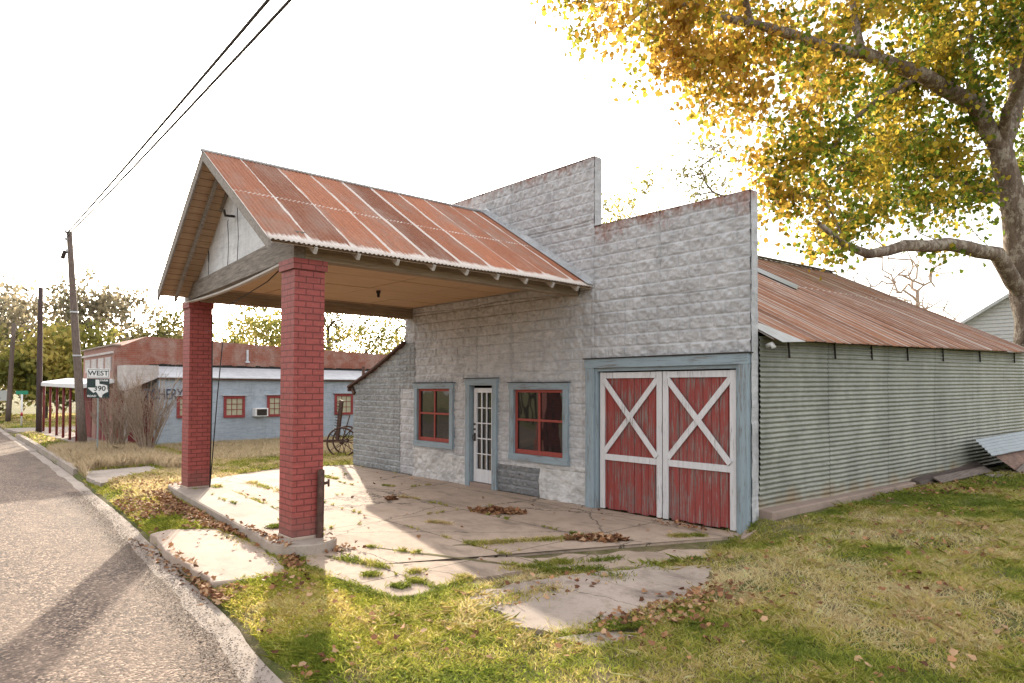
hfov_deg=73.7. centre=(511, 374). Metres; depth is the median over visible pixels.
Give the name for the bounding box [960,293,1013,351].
white house
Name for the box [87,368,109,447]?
road sign
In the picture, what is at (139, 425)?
bare shrub
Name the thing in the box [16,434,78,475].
kerb
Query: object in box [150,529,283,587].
approach slab
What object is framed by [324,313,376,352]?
tree
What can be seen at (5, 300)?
tree
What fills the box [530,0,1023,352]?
sycamore tree
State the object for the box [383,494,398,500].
leaf pile
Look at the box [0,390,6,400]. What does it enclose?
roadside board
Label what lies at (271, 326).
tree
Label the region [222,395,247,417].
window
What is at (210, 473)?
cable
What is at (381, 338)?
tree
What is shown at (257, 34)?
power line
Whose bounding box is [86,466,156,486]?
driveway
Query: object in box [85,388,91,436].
shop door
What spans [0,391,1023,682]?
ground
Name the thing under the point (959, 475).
old board
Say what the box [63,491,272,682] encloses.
road grit
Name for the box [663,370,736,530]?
garage door
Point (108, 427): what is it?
bare shrub
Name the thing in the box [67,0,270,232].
power line
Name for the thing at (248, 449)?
dry grass
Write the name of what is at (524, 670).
clover patch
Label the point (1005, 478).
grass
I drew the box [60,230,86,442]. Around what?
utility pole
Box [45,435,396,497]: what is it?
lot grass
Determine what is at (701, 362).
service station
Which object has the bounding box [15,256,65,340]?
service wire
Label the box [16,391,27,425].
street sign
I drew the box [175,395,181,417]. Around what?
window
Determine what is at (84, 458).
dry grass
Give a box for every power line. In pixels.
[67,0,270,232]
[67,0,291,235]
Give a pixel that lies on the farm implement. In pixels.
(336, 435)
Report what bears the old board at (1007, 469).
on the ground at (252, 643)
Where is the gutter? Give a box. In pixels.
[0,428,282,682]
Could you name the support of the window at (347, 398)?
in the brick building
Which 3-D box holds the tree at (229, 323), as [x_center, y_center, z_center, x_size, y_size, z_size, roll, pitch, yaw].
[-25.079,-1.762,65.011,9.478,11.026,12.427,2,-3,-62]
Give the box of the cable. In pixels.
[209,270,278,486]
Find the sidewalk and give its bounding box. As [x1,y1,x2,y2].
[39,431,102,442]
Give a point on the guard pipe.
(321, 482)
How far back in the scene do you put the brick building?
27.53 m
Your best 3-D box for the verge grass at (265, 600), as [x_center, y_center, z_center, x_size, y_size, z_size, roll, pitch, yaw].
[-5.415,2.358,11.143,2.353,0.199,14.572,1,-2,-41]
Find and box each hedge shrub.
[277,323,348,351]
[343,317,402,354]
[383,327,404,353]
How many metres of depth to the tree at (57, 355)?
43.65 m
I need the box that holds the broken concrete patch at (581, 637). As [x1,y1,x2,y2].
[556,630,641,648]
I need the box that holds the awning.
[41,378,113,441]
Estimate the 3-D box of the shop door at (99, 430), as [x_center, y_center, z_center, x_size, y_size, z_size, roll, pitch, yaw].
[-16.672,1.589,27.544,0.029,2.100,1.000,1,-2,-41]
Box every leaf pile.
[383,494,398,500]
[467,505,526,514]
[563,531,629,542]
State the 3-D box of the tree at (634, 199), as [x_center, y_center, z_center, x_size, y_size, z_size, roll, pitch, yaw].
[6.215,-4.333,37.614,6.378,14.637,7.403,0,-1,-9]
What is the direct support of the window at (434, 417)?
in the service station
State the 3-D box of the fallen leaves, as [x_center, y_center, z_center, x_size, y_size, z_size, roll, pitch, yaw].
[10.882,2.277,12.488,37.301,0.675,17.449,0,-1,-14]
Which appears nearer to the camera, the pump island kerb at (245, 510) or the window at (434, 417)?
the pump island kerb at (245, 510)
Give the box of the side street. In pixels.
[4,426,74,433]
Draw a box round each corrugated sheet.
[974,431,1023,455]
[996,450,1023,470]
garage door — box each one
[600,371,662,517]
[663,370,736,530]
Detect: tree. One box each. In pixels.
[0,268,167,366]
[0,275,54,410]
[0,301,29,415]
[0,317,128,418]
[113,306,224,341]
[213,305,280,346]
[224,310,280,346]
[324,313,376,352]
[339,315,404,354]
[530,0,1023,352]
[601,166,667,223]
[656,130,763,228]
[842,251,962,319]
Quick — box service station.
[157,148,1023,540]
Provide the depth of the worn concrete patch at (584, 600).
7.00 m
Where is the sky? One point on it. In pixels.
(448, 101)
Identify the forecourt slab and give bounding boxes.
[211,465,741,603]
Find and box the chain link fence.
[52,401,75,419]
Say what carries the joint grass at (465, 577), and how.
on the forecourt slab
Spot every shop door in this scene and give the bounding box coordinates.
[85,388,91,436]
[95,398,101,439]
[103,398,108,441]
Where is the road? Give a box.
[0,432,240,682]
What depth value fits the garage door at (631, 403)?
11.69 m
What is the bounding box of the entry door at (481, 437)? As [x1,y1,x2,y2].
[463,378,499,490]
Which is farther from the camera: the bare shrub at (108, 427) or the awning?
the awning
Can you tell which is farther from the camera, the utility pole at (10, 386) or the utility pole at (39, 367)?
the utility pole at (10, 386)
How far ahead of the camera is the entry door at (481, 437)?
14.81 m
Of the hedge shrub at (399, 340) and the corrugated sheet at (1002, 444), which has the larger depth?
the hedge shrub at (399, 340)
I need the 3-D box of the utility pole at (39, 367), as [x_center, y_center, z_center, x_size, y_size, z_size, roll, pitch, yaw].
[-21.953,-0.656,31.731,0.243,6.780,0.442,1,-1,-26]
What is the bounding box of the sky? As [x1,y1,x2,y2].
[0,0,1023,388]
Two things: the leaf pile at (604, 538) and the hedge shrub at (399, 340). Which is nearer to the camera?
the leaf pile at (604, 538)
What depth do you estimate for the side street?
34.38 m
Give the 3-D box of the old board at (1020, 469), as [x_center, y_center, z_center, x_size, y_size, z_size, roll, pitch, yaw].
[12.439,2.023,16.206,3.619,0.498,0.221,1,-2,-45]
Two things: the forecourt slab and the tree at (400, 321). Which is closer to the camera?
the forecourt slab
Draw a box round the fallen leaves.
[111,471,1023,682]
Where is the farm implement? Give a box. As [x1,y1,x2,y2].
[323,400,353,455]
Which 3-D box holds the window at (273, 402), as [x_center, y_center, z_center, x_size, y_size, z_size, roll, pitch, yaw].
[-9.724,1.268,28.270,0.980,0.920,0.130,1,-2,-41]
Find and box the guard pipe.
[316,469,329,537]
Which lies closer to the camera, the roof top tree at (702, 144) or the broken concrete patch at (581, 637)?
the broken concrete patch at (581, 637)
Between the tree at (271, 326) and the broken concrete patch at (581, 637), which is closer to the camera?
the broken concrete patch at (581, 637)
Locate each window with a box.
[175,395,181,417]
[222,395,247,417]
[265,394,279,416]
[334,394,352,414]
[413,382,455,449]
[507,382,569,465]
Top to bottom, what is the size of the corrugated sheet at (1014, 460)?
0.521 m
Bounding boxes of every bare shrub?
[82,376,153,445]
[97,362,182,449]
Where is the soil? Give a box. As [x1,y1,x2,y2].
[324,538,630,588]
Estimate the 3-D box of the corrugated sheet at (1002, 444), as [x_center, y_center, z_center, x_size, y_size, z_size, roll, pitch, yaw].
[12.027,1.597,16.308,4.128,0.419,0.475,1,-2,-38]
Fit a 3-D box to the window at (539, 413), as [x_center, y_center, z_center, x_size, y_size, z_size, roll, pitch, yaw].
[0.533,0.930,13.393,0.195,1.574,1.720,1,-2,-41]
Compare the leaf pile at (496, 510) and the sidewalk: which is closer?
the leaf pile at (496, 510)
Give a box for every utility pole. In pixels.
[5,323,15,421]
[36,287,42,432]
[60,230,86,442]
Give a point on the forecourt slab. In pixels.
(384, 520)
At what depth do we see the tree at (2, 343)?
46.98 m
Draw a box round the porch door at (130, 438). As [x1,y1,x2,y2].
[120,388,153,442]
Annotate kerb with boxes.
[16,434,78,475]
[168,482,336,558]
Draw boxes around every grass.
[0,413,75,447]
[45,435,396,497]
[46,439,181,477]
[81,473,504,682]
[159,436,353,459]
[193,473,761,652]
[959,467,1023,487]
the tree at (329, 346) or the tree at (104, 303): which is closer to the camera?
the tree at (329, 346)
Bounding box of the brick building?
[81,336,385,444]
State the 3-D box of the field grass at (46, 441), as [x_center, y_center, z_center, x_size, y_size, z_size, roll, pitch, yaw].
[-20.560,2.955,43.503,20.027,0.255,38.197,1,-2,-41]
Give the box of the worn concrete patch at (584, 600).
[470,565,711,635]
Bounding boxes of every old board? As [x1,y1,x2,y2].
[932,466,992,483]
[985,474,1014,477]
[991,468,1014,473]
[1016,464,1023,472]
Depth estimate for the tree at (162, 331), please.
56.90 m
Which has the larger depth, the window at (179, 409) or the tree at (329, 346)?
the tree at (329, 346)
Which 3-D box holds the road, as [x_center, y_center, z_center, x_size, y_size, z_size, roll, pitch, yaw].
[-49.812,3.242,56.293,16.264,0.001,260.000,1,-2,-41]
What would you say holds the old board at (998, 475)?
on the ground at (252, 643)
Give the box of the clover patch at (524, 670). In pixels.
[124,499,652,682]
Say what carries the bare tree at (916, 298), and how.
on the ground at (252, 643)

